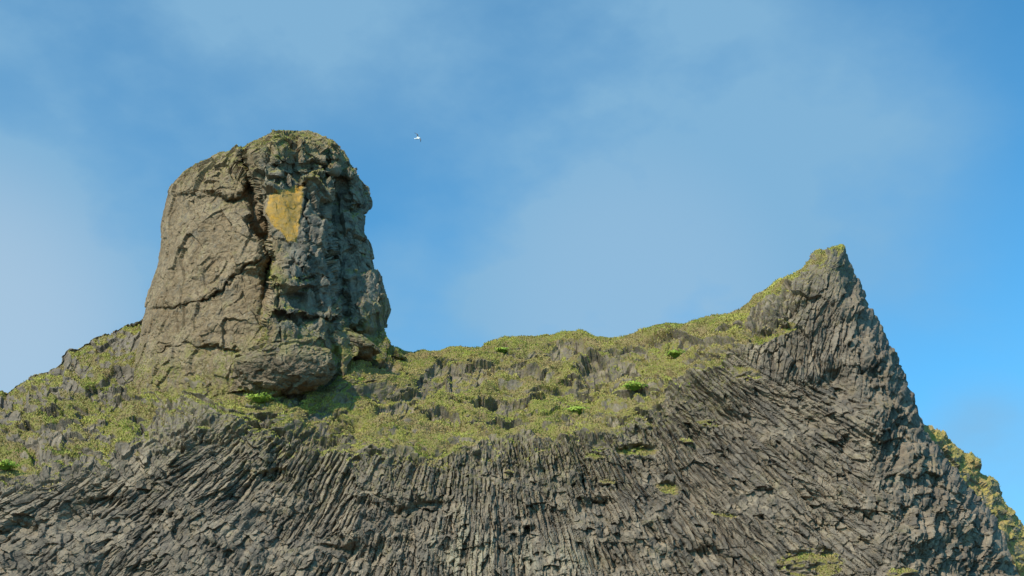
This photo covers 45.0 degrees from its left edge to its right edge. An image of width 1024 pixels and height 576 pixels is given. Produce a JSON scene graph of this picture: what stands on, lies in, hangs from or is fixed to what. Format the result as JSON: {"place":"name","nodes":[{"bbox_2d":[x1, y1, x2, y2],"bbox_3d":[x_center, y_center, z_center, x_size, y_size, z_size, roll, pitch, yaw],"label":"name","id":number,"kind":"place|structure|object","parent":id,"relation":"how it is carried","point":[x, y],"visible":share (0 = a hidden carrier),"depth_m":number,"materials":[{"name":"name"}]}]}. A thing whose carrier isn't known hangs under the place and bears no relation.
{"place":"outdoors","nodes":[
{"label":"outdoors","id":0,"kind":"place"},
{"bbox_2d":[0,246,1019,575],"bbox_3d":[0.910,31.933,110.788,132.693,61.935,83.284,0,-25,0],"label":"cliff","id":1,"kind":"structure","parent":0,"point":[818,440],"depth_m":90.80,"materials":[{"name":"grey stone"}]},
{"bbox_2d":[0,459,20,469],"bbox_3d":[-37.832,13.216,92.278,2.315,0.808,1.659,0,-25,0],"label":"leafy plant","id":2,"kind":"object","parent":1,"relation":"on","point":[5,465],"visible":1,"depth_m":92.00,"materials":[{"name":"green plant"}]},
{"bbox_2d":[244,392,277,401],"bbox_3d":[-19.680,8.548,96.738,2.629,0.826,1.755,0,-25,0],"label":"leafy plant","id":3,"kind":"object","parent":1,"relation":"on","point":[257,398],"visible":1,"depth_m":96.58,"materials":[{"name":"green plant"}]},
{"bbox_2d":[129,129,405,397],"bbox_3d":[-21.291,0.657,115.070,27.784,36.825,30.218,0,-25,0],"label":"rock tower","id":4,"kind":"structure","parent":1,"relation":"on","point":[263,238],"depth_m":105.91,"materials":[{"name":"grey stone"}]},
{"bbox_2d":[231,338,335,395],"bbox_3d":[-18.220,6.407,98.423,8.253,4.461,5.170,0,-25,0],"label":"boulder","id":5,"kind":"object","parent":1,"relation":"on","point":[291,366],"visible":0.96,"depth_m":96.81,"materials":[{"name":"grey stone"}]},
{"bbox_2d":[340,326,380,361],"bbox_3d":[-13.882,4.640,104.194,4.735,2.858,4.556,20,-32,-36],"label":"boulder","id":6,"kind":"object","parent":1,"relation":"on","point":[368,350],"visible":0.47,"depth_m":103.13,"materials":[{"name":"grey stone"}]},
{"bbox_2d":[0,244,917,575],"bbox_3d":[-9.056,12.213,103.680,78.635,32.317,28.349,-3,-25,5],"label":"grass","id":7,"kind":"structure","parent":1,"relation":"on","point":[594,408],"depth_m":100.19,"materials":[{"name":"green plant"}]},
{"bbox_2d":[494,347,510,352],"bbox_3d":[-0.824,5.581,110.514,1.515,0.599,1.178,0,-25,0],"label":"leafy plant","id":8,"kind":"object","parent":1,"relation":"on","point":[502,349],"visible":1,"depth_m":110.38,"materials":[{"name":"green plant"}]},
{"bbox_2d":[564,405,589,414],"bbox_3d":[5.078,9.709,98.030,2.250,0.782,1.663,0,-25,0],"label":"leafy plant","id":9,"kind":"object","parent":1,"relation":"on","point":[578,409],"visible":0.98,"depth_m":97.77,"materials":[{"name":"green plant"}]},
{"bbox_2d":[619,380,647,390],"bbox_3d":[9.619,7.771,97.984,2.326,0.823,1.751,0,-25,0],"label":"leafy plant","id":10,"kind":"object","parent":1,"relation":"on","point":[634,386],"visible":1,"depth_m":97.71,"materials":[{"name":"green plant"}]},
{"bbox_2d":[665,349,684,357],"bbox_3d":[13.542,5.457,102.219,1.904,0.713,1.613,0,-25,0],"label":"leafy plant","id":11,"kind":"object","parent":1,"relation":"on","point":[674,354],"visible":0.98,"depth_m":102.01,"materials":[{"name":"green plant"}]},
{"bbox_2d":[0,0,1023,524],"label":"sky","id":12,"kind":"structure","parent":0,"point":[606,168],"materials":[{"name":"blue"}]},
{"bbox_2d":[924,425,1023,575],"bbox_3d":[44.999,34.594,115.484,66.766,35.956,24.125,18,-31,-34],"label":"hill","id":13,"kind":"structure","parent":0,"point":[1016,549],"depth_m":106.70,"materials":[{"name":"green plant"}]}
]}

